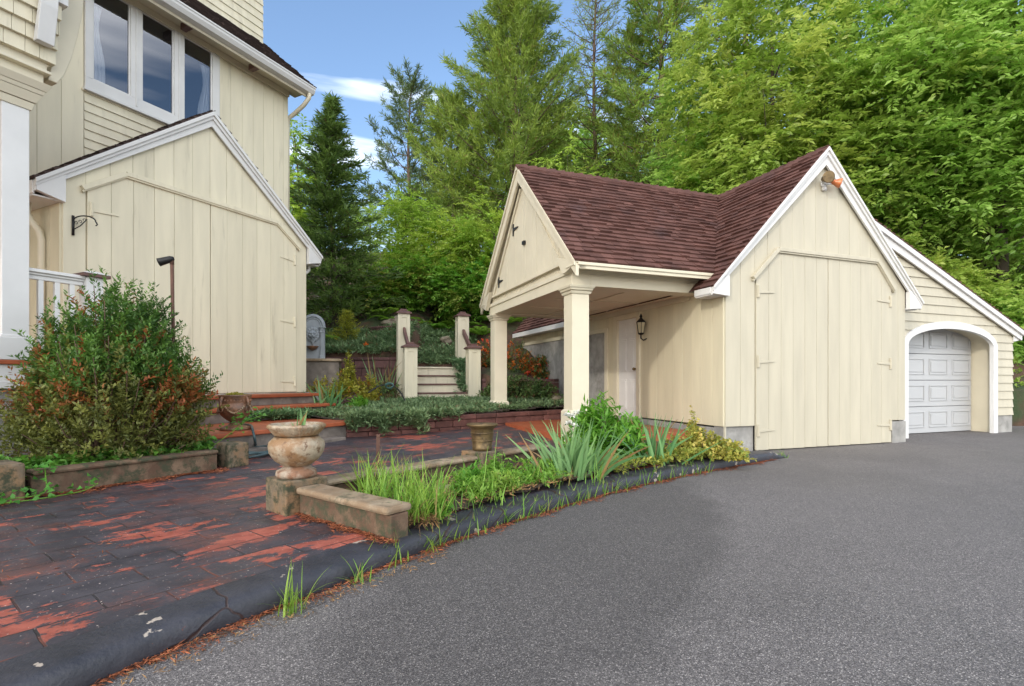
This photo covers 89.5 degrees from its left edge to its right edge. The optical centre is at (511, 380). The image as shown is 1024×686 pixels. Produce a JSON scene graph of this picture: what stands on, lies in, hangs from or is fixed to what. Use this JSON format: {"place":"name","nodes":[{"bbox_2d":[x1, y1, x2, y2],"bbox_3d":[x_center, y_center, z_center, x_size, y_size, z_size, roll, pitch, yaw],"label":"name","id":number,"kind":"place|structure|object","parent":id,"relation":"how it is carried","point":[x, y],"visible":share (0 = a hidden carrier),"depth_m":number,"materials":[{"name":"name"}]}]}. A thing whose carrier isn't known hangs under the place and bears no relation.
{"place":"outdoors","nodes":[
{"label":"outdoors","id":0,"kind":"place"},
{"bbox_2d":[0,425,685,661],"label":"patio","id":1,"kind":"structure","parent":0,"point":[136,576],"depth_m":2.92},
{"bbox_2d":[0,473,98,504],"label":"vine","id":2,"kind":"object","parent":1,"relation":"on","point":[36,497],"visible":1,"depth_m":3.77,"materials":[{"name":"green plant"}]},
{"bbox_2d":[0,467,235,505],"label":"pine needle litter","id":3,"kind":"object","parent":1,"relation":"on","point":[102,488],"visible":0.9,"depth_m":4.43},
{"bbox_2d":[0,441,248,502],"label":"planter wall","id":4,"kind":"structure","parent":1,"relation":"on","point":[65,477],"depth_m":4.43,"materials":[{"name":"stone"}]},
{"bbox_2d":[0,453,58,499],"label":"vine","id":5,"kind":"object","parent":4,"relation":"on","point":[44,465],"visible":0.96,"depth_m":3.90,"materials":[{"name":"green plant"}]},
{"bbox_2d":[149,393,346,455],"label":"entry steps","id":6,"kind":"structure","parent":1,"relation":"on","point":[333,430],"depth_m":7.34,"materials":[{"name":"stone"}]},
{"bbox_2d":[216,394,253,430],"bbox_3d":[-3.352,0.386,6.254,0.400,0.425,0.397,0,0,-25],"label":"stone urn","id":7,"kind":"object","parent":6,"relation":"on","point":[240,403],"visible":0.84,"depth_m":6.12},
{"bbox_2d":[243,423,268,457],"bbox_3d":[-3.120,0.715,6.296,0.498,0.322,1.216,0,0,-17],"label":"garden hose","id":8,"kind":"object","parent":1,"relation":"on","point":[259,453],"visible":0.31,"depth_m":5.90,"materials":[{"name":"rubber"}]},
{"bbox_2d":[2,467,649,623],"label":"pine needle litter","id":9,"kind":"object","parent":1,"relation":"on","point":[117,545],"visible":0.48,"depth_m":2.78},
{"bbox_2d":[277,511,398,543],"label":"pine needle litter","id":10,"kind":"object","parent":1,"relation":"on","point":[350,529],"visible":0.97,"depth_m":3.06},
{"bbox_2d":[266,444,548,540],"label":"planter wall","id":11,"kind":"structure","parent":1,"relation":"on","point":[327,498],"depth_m":3.39,"materials":[{"name":"stone"}]},
{"bbox_2d":[266,421,325,479],"bbox_3d":[-1.500,0.485,3.600,0.391,0.368,0.385,0,0,0],"label":"stone urn","id":12,"kind":"object","parent":11,"relation":"on","point":[295,451],"visible":0.98,"depth_m":3.48,"materials":[{"name":"stone"}]},
{"bbox_2d":[466,422,497,450],"bbox_3d":[-0.290,0.550,5.020,0.310,0.258,0.310,0,0,0],"label":"metal pot","id":13,"kind":"object","parent":11,"relation":"on","point":[482,435],"visible":1,"depth_m":4.93,"materials":[{"name":"gold metal"}]},
{"bbox_2d":[310,404,563,419],"bbox_3d":[-2.320,0.504,10.410,7.920,0.196,5.520,0,0,0],"label":"raised bed","id":14,"kind":"object","parent":1,"relation":"on","point":[492,411],"visible":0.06,"depth_m":9.15,"materials":[{"name":"brick"}]},
{"bbox_2d":[247,406,317,420],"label":"juniper","id":15,"kind":"object","parent":14,"relation":"on","point":[285,413],"visible":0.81,"depth_m":7.77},
{"bbox_2d":[306,358,343,396],"bbox_3d":[-4.268,0.018,11.287,1.080,0.965,0.620,0,0,-12],"label":"fountain base","id":16,"kind":"object","parent":14,"relation":"on","point":[320,368],"visible":0.4,"depth_m":11.06,"materials":[{"name":"stone"}]},
{"bbox_2d":[306,314,325,358],"bbox_3d":[-4.314,-0.955,11.174,0.530,0.970,0.275,0,0,-12],"label":"wall fountain","id":17,"kind":"object","parent":16,"relation":"on","point":[315,335],"depth_m":11.22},
{"bbox_2d":[303,376,351,408],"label":"iris","id":18,"kind":"object","parent":14,"relation":"on","point":[330,400],"visible":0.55,"depth_m":9.12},
{"bbox_2d":[327,367,362,399],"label":"shrub","id":19,"kind":"object","parent":14,"relation":"on","point":[346,386],"visible":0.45,"depth_m":10.53,"materials":[{"name":"green plant"}]},
{"bbox_2d":[339,350,357,396],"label":"shrub","id":20,"kind":"object","parent":14,"relation":"on","point":[351,371],"visible":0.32,"depth_m":11.26,"materials":[{"name":"green plant"}]},
{"bbox_2d":[346,394,371,405],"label":"leafy plant","id":21,"kind":"object","parent":14,"relation":"on","point":[358,402],"visible":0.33,"depth_m":9.40,"materials":[{"name":"green plant"}]},
{"bbox_2d":[325,357,395,397],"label":"retaining wall","id":22,"kind":"structure","parent":14,"relation":"on","point":[360,372],"depth_m":12.90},
{"bbox_2d":[352,373,381,400],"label":"shrub","id":23,"kind":"object","parent":14,"relation":"on","point":[365,390],"visible":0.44,"depth_m":10.84,"materials":[{"name":"yellow plant"}]},
{"bbox_2d":[374,379,402,398],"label":"shrub","id":24,"kind":"object","parent":14,"relation":"on","point":[389,393],"visible":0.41,"depth_m":11.34,"materials":[{"name":"green plant"}]},
{"bbox_2d":[311,393,563,436],"bbox_3d":[-1.400,0.577,10.361,3.906,0.588,5.696,0,0,45],"label":"juniper","id":25,"kind":"object","parent":14,"relation":"on","point":[384,414],"visible":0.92,"depth_m":8.52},
{"bbox_2d":[476,374,546,398],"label":"hedge","id":26,"kind":"object","parent":14,"relation":"on","point":[518,382],"visible":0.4,"depth_m":11.63,"materials":[{"name":"green plant"}]},
{"bbox_2d":[481,379,558,394],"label":"retaining wall","id":27,"kind":"structure","parent":14,"relation":"on","point":[555,382],"depth_m":11.74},
{"bbox_2d":[519,376,562,408],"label":"hedge","id":28,"kind":"object","parent":14,"relation":"on","point":[548,389],"visible":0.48,"depth_m":11.28,"materials":[{"name":"green plant"}]},
{"bbox_2d":[345,409,562,436],"bbox_3d":[-0.354,0.723,9.120,5.191,0.309,0.421,0,0,-37],"label":"brick ledge","id":29,"kind":"object","parent":1,"relation":"on","point":[446,423],"visible":0.48,"depth_m":8.58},
{"bbox_2d":[25,417,1023,685],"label":"driveway","id":30,"kind":"structure","parent":0,"point":[875,565],"depth_m":2.40,"materials":[{"name":"asphalt"}]},
{"bbox_2d":[0,0,322,455],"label":"house","id":31,"kind":"structure","parent":30,"relation":"on","point":[138,138],"depth_m":7.59,"materials":[{"name":"beige paint"}]},
{"bbox_2d":[86,178,209,393],"bbox_3d":[-4.911,-1.233,7.100,0.060,2.867,1.563,0,0,27],"label":"door leaf","id":32,"kind":"structure","parent":31,"relation":"in","point":[139,224],"depth_m":7.13,"materials":[{"name":"beige paint"}]},
{"bbox_2d":[83,0,219,124],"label":"window","id":33,"kind":"structure","parent":31,"relation":"in","point":[138,22],"depth_m":7.81,"materials":[{"name":"white paint"}]},
{"bbox_2d":[210,205,295,392],"bbox_3d":[-4.202,-1.233,8.513,0.060,2.867,1.570,0,0,27],"label":"door leaf","id":34,"kind":"structure","parent":31,"relation":"in","point":[253,262],"depth_m":8.42,"materials":[{"name":"beige paint"}]},
{"bbox_2d":[96,552,446,685],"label":"fallen leaves","id":35,"kind":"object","parent":30,"relation":"on","point":[404,566],"depth_m":2.17,"materials":[{"name":"plant"}]},
{"bbox_2d":[268,560,335,616],"bbox_3d":[-0.895,0.885,2.194,0.231,0.250,0.318,0,0,5],"label":"grass tuft","id":36,"kind":"object","parent":30,"relation":"on","point":[290,607],"visible":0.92,"depth_m":2.21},
{"bbox_2d":[341,553,381,586],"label":"grass tuft","id":37,"kind":"object","parent":30,"relation":"on","point":[359,575],"visible":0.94,"depth_m":2.55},
{"bbox_2d":[0,450,787,685],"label":"kerb","id":38,"kind":"structure","parent":30,"relation":"on","point":[90,658],"depth_m":2.19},
{"bbox_2d":[92,459,775,685],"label":"pine needle litter","id":39,"kind":"object","parent":30,"relation":"on","point":[238,623],"visible":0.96,"depth_m":2.43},
{"bbox_2d":[726,441,756,461],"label":"variegated shrub","id":40,"kind":"object","parent":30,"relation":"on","point":[737,454],"visible":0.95,"depth_m":5.71,"materials":[{"name":"yellow plant"}]},
{"bbox_2d":[479,145,1023,452],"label":"carriage barn","id":41,"kind":"structure","parent":30,"relation":"on","point":[807,300],"depth_m":7.92,"materials":[{"name":"beige paint"}]},
{"bbox_2d":[619,318,635,416],"bbox_3d":[2.086,-0.220,9.308,0.138,1.760,0.620,0,0,-20],"label":"side door","id":42,"kind":"structure","parent":41,"relation":"in","point":[627,328],"depth_m":9.33,"materials":[{"name":"white paint"}]},
{"bbox_2d":[755,253,827,449],"bbox_3d":[4.088,-0.425,7.510,1.393,2.825,0.062,0,0,-20],"label":"door leaf","id":43,"kind":"structure","parent":41,"relation":"in","point":[791,293],"depth_m":7.50,"materials":[{"name":"beige paint"}]},
{"bbox_2d":[828,259,891,445],"bbox_3d":[5.401,-0.425,7.999,1.388,2.825,0.062,0,0,-20],"label":"door leaf","id":44,"kind":"structure","parent":41,"relation":"in","point":[859,295],"depth_m":7.98,"materials":[{"name":"beige paint"}]},
{"bbox_2d":[909,329,970,433],"bbox_3d":[7.811,-0.002,9.752,2.700,1.979,0.056,0,0,-20],"label":"overhead door","id":45,"kind":"structure","parent":41,"relation":"in","point":[938,381],"depth_m":9.87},
{"bbox_2d":[371,438,705,522],"bbox_3d":[0.915,0.850,5.622,1.842,0.060,6.279,0,0,42],"label":"planting bed","id":46,"kind":"object","parent":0,"point":[526,489],"visible":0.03,"depth_m":4.21,"materials":[{"name":"soil"}]},
{"bbox_2d":[337,450,396,493],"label":"grass clump","id":47,"kind":"object","parent":46,"relation":"on","point":[361,487],"visible":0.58,"depth_m":3.86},
{"bbox_2d":[331,452,411,498],"bbox_3d":[-0.911,0.643,3.390,0.578,0.435,0.688,0,0,-19],"label":"grass clump","id":48,"kind":"object","parent":46,"relation":"on","point":[366,489],"visible":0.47,"depth_m":3.36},
{"bbox_2d":[358,445,417,495],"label":"grass clump","id":49,"kind":"object","parent":46,"relation":"on","point":[383,471],"visible":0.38,"depth_m":3.81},
{"bbox_2d":[348,459,433,514],"bbox_3d":[-0.792,0.667,3.276,0.603,0.386,0.564,0,0,1],"label":"grass clump","id":50,"kind":"object","parent":46,"relation":"on","point":[394,495],"visible":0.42,"depth_m":3.30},
{"bbox_2d":[366,452,437,497],"bbox_3d":[-0.739,0.683,3.652,0.457,0.353,0.572,0,0,28],"label":"grass clump","id":51,"kind":"object","parent":46,"relation":"on","point":[404,478],"visible":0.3,"depth_m":3.66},
{"bbox_2d":[358,453,460,520],"bbox_3d":[-0.572,0.642,3.246,0.654,0.435,0.546,0,0,43],"label":"grass clump","id":52,"kind":"object","parent":46,"relation":"on","point":[422,505],"visible":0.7,"depth_m":3.21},
{"bbox_2d":[380,478,440,524],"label":"grass clump","id":53,"kind":"object","parent":46,"relation":"on","point":[417,501],"visible":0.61,"depth_m":3.13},
{"bbox_2d":[404,457,455,501],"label":"grass clump","id":54,"kind":"object","parent":46,"relation":"on","point":[442,485],"visible":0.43,"depth_m":3.59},
{"bbox_2d":[409,470,462,518],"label":"grass clump","id":55,"kind":"object","parent":46,"relation":"on","point":[444,499],"visible":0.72,"depth_m":3.26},
{"bbox_2d":[408,496,463,532],"bbox_3d":[-0.590,0.847,3.295,0.530,0.209,0.620,0,0,25],"label":"straw","id":56,"kind":"object","parent":46,"relation":"on","point":[430,517],"visible":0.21,"depth_m":3.13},
{"bbox_2d":[427,493,453,518],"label":"weed","id":57,"kind":"object","parent":46,"relation":"on","point":[448,511],"visible":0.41,"depth_m":3.25,"materials":[{"name":"green plant"}]},
{"bbox_2d":[448,469,481,497],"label":"weed","id":58,"kind":"object","parent":46,"relation":"on","point":[465,479],"visible":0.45,"depth_m":3.88,"materials":[{"name":"green plant"}]},
{"bbox_2d":[466,459,487,481],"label":"weed","id":59,"kind":"object","parent":46,"relation":"on","point":[473,472],"visible":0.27,"depth_m":4.28,"materials":[{"name":"green plant"}]},
{"bbox_2d":[459,474,503,503],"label":"weed","id":60,"kind":"object","parent":46,"relation":"on","point":[477,490],"visible":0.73,"depth_m":3.73,"materials":[{"name":"green plant"}]},
{"bbox_2d":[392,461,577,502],"bbox_3d":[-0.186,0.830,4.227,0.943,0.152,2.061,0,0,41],"label":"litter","id":61,"kind":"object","parent":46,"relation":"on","point":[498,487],"visible":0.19,"depth_m":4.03,"materials":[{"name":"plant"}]},
{"bbox_2d":[484,468,522,495],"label":"weed","id":62,"kind":"object","parent":46,"relation":"on","point":[502,480],"visible":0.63,"depth_m":3.97,"materials":[{"name":"green plant"}]},
{"bbox_2d":[447,455,571,495],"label":"weeds","id":63,"kind":"object","parent":46,"relation":"on","point":[529,478],"visible":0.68,"depth_m":4.30,"materials":[{"name":"green plant"}]},
{"bbox_2d":[512,463,543,481],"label":"weed","id":64,"kind":"object","parent":46,"relation":"on","point":[528,471],"visible":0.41,"depth_m":4.37,"materials":[{"name":"green plant"}]},
{"bbox_2d":[506,416,649,481],"bbox_3d":[0.639,0.608,4.688,1.137,0.539,0.820,0,0,38],"label":"iris","id":65,"kind":"object","parent":46,"relation":"on","point":[577,458],"visible":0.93,"depth_m":4.66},
{"bbox_2d":[555,391,647,461],"bbox_3d":[0.999,0.535,5.750,1.145,0.864,1.038,0,0,0],"label":"peony","id":66,"kind":"object","parent":46,"relation":"on","point":[604,414],"visible":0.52,"depth_m":5.60,"materials":[{"name":"green plant"}]},
{"bbox_2d":[605,412,722,465],"bbox_3d":[1.529,0.594,5.546,1.248,0.573,0.608,0,0,-2],"label":"iris","id":67,"kind":"object","parent":46,"relation":"on","point":[651,450],"visible":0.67,"depth_m":5.47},
{"bbox_2d":[599,438,743,474],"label":"weeds","id":68,"kind":"object","parent":46,"relation":"on","point":[687,452],"visible":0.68,"depth_m":5.36,"materials":[{"name":"green plant"}]},
{"bbox_2d":[664,425,748,461],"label":"variegated shrub","id":69,"kind":"object","parent":46,"relation":"on","point":[696,435],"visible":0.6,"depth_m":5.83,"materials":[{"name":"yellow plant"}]},
{"bbox_2d":[263,0,1023,251],"label":"sky","id":70,"kind":"structure","parent":0,"point":[346,48],"materials":[{"name":"blue"}]},
{"bbox_2d":[306,252,1023,425],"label":"hillside","id":71,"kind":"structure","parent":0,"point":[1018,396],"depth_m":13.64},
{"bbox_2d":[290,113,322,270],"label":"maple tree","id":72,"kind":"object","parent":71,"relation":"on","point":[297,211],"visible":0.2,"depth_m":20.74,"materials":[{"name":"green plant"}]},
{"bbox_2d":[290,91,408,329],"bbox_3d":[-5.304,-4.822,15.412,5.012,7.872,5.107,0,0,0],"label":"spruce tree","id":73,"kind":"object","parent":71,"relation":"on","point":[327,200],"visible":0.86,"depth_m":15.19,"materials":[{"name":"green plant"}]},
{"bbox_2d":[348,182,383,251],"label":"pine tree","id":74,"kind":"object","parent":71,"relation":"on","point":[368,225],"visible":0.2,"depth_m":44.08,"materials":[{"name":"green plant"}]},
{"bbox_2d":[325,319,418,355],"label":"juniper","id":75,"kind":"object","parent":71,"relation":"on","point":[382,339],"visible":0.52,"depth_m":13.49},
{"bbox_2d":[328,308,362,342],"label":"conifer sapling","id":76,"kind":"object","parent":75,"relation":"on","point":[346,316],"visible":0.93,"depth_m":14.02,"materials":[{"name":"green plant"}]},
{"bbox_2d":[339,254,430,315],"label":"bushy tree","id":77,"kind":"object","parent":71,"relation":"on","point":[386,291],"visible":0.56,"depth_m":16.11,"materials":[{"name":"green plant"}]},
{"bbox_2d":[345,185,454,289],"bbox_3d":[-3.809,-4.692,18.649,4.023,4.325,3.976,0,0,0],"label":"bushy tree","id":78,"kind":"object","parent":71,"relation":"on","point":[405,205],"visible":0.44,"depth_m":17.97,"materials":[{"name":"green plant"}]},
{"bbox_2d":[352,57,456,232],"bbox_3d":[-5.202,-11.278,26.923,6.200,10.487,5.496,0,0,0],"label":"pine tree","id":79,"kind":"object","parent":71,"relation":"on","point":[407,89],"visible":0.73,"depth_m":26.42,"materials":[{"name":"green plant"}]},
{"bbox_2d":[374,243,477,316],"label":"bushy tree","id":80,"kind":"object","parent":71,"relation":"on","point":[424,296],"visible":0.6,"depth_m":16.29,"materials":[{"name":"green plant"}]},
{"bbox_2d":[395,309,482,397],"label":"garden stairs","id":81,"kind":"structure","parent":71,"relation":"on","point":[414,380],"depth_m":12.41,"materials":[{"name":"beige paint"}]},
{"bbox_2d":[449,356,467,391],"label":"juniper","id":82,"kind":"object","parent":81,"relation":"on","point":[462,381],"visible":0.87,"depth_m":12.61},
{"bbox_2d":[383,210,496,297],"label":"bushy tree","id":83,"kind":"object","parent":71,"relation":"on","point":[445,235],"visible":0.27,"depth_m":17.24,"materials":[{"name":"green plant"}]},
{"bbox_2d":[417,319,477,364],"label":"juniper","id":84,"kind":"object","parent":71,"relation":"on","point":[436,351],"visible":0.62,"depth_m":14.24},
{"bbox_2d":[387,82,511,245],"bbox_3d":[-2.814,-9.833,25.143,6.382,9.478,7.142,0,0,-16],"label":"leafy tree","id":85,"kind":"object","parent":71,"relation":"on","point":[438,130],"visible":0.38,"depth_m":24.04,"materials":[{"name":"green plant"}]},
{"bbox_2d":[426,255,489,326],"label":"bushy tree","id":86,"kind":"object","parent":71,"relation":"on","point":[457,301],"visible":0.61,"depth_m":15.90,"materials":[{"name":"green plant"}]},
{"bbox_2d":[439,181,503,315],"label":"bushy tree","id":87,"kind":"object","parent":71,"relation":"on","point":[479,234],"visible":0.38,"depth_m":16.46,"materials":[{"name":"green plant"}]},
{"bbox_2d":[477,334,513,368],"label":"azalea","id":88,"kind":"object","parent":71,"relation":"on","point":[485,363],"visible":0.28,"depth_m":13.09,"materials":[{"name":"green plant"}]},
{"bbox_2d":[412,0,600,248],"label":"pine tree","id":89,"kind":"object","parent":71,"relation":"on","point":[508,33],"visible":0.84,"depth_m":22.81,"materials":[{"name":"green plant"}]},
{"bbox_2d":[507,337,537,375],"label":"azalea","id":90,"kind":"object","parent":71,"relation":"on","point":[520,360],"visible":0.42,"depth_m":12.74,"materials":[{"name":"green plant"}]},
{"bbox_2d":[522,354,549,378],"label":"azalea","id":91,"kind":"object","parent":71,"relation":"on","point":[540,369],"visible":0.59,"depth_m":12.56,"materials":[{"name":"green plant"}]},
{"bbox_2d":[500,89,618,204],"bbox_3d":[3.312,-14.122,37.684,10.300,16.302,11.069,0,0,33],"label":"leafy tree","id":92,"kind":"object","parent":71,"relation":"on","point":[580,144],"visible":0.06,"depth_m":35.73,"materials":[{"name":"green plant"}]},
{"bbox_2d":[531,124,610,175],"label":"sapling tree","id":93,"kind":"object","parent":71,"relation":"on","point":[560,162],"visible":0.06,"depth_m":16.15,"materials":[{"name":"green plant"}]},
{"bbox_2d":[556,0,646,179],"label":"pine tree","id":94,"kind":"object","parent":71,"relation":"on","point":[594,44],"visible":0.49,"depth_m":25.64,"materials":[{"name":"green plant"}]},
{"bbox_2d":[579,14,673,183],"bbox_3d":[5.792,-9.569,24.948,5.225,15.391,5.303,0,0,16],"label":"pine tree","id":95,"kind":"object","parent":71,"relation":"on","point":[629,34],"visible":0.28,"depth_m":24.16,"materials":[{"name":"green plant"}]},
{"bbox_2d":[579,0,716,184],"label":"pine tree","id":96,"kind":"object","parent":71,"relation":"on","point":[647,22],"visible":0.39,"depth_m":23.26,"materials":[{"name":"green plant"}]},
{"bbox_2d":[638,78,789,194],"bbox_3d":[7.041,-5.289,18.938,5.678,11.773,5.360,0,0,0],"label":"ash tree","id":97,"kind":"object","parent":71,"relation":"on","point":[666,180],"visible":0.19,"depth_m":18.28,"materials":[{"name":"green plant"}]},
{"bbox_2d":[682,0,810,137],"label":"pine tree","id":98,"kind":"object","parent":71,"relation":"on","point":[726,20],"visible":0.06,"depth_m":27.64,"materials":[{"name":"green plant"}]},
{"bbox_2d":[631,0,901,221],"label":"ash tree","id":99,"kind":"object","parent":71,"relation":"on","point":[798,45],"visible":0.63,"depth_m":16.29,"materials":[{"name":"green plant"}]},
{"bbox_2d":[775,0,1023,246],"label":"ash tree","id":100,"kind":"object","parent":71,"relation":"on","point":[895,62],"visible":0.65,"depth_m":14.99,"materials":[{"name":"green plant"}]},
{"bbox_2d":[891,217,941,260],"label":"bushy tree","id":101,"kind":"object","parent":71,"relation":"on","point":[915,235],"visible":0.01,"depth_m":15.08,"materials":[{"name":"green plant"}]},
{"bbox_2d":[863,0,1023,295],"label":"ash tree","id":102,"kind":"object","parent":71,"relation":"on","point":[1000,256],"visible":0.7,"depth_m":14.66,"materials":[{"name":"green plant"}]},
{"bbox_2d":[896,210,1023,284],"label":"bushy tree","id":103,"kind":"object","parent":71,"relation":"on","point":[958,255],"visible":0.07,"depth_m":17.77,"materials":[{"name":"green plant"}]},
{"bbox_2d":[925,246,1010,303],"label":"bushy tree","id":104,"kind":"object","parent":71,"relation":"on","point":[960,273],"visible":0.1,"depth_m":14.22,"materials":[{"name":"green plant"}]},
{"bbox_2d":[946,266,1023,320],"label":"bushy tree","id":105,"kind":"object","parent":71,"relation":"on","point":[998,291],"visible":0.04,"depth_m":13.68,"materials":[{"name":"green plant"}]},
{"bbox_2d":[988,286,1023,364],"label":"bushy tree","id":106,"kind":"object","parent":71,"relation":"on","point":[1018,348],"visible":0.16,"depth_m":13.03,"materials":[{"name":"green plant"}]},
{"bbox_2d":[995,251,1023,300],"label":"bushy tree","id":107,"kind":"object","parent":71,"relation":"on","point":[1012,277],"visible":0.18,"depth_m":15.19,"materials":[{"name":"green plant"}]},
{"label":"planting bed","id":108,"kind":"structure","parent":0,"visible":0},
{"bbox_2d":[0,434,215,479],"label":"ground ivy","id":109,"kind":"object","parent":108,"relation":"on","point":[32,461],"visible":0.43,"depth_m":4.51,"materials":[{"name":"green plant"}]},
{"bbox_2d":[0,266,229,462],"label":"yew bush","id":110,"kind":"object","parent":108,"relation":"on","point":[95,385],"visible":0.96,"depth_m":4.62,"materials":[{"name":"plant"}]},
{"bbox_2d":[156,256,176,448],"bbox_3d":[-3.565,-0.242,5.341,0.180,2.084,0.094,0,0,-25],"label":"path light","id":111,"kind":"object","parent":108,"relation":"on","point":[161,261],"visible":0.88,"depth_m":5.33,"materials":[{"name":"black metal"}]},
{"bbox_2d":[199,405,273,446],"bbox_3d":[-3.009,0.520,5.629,0.368,0.467,0.920,0,0,28],"label":"vine","id":112,"kind":"object","parent":108,"relation":"on","point":[245,419],"visible":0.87,"depth_m":5.66,"materials":[{"name":"green plant"}]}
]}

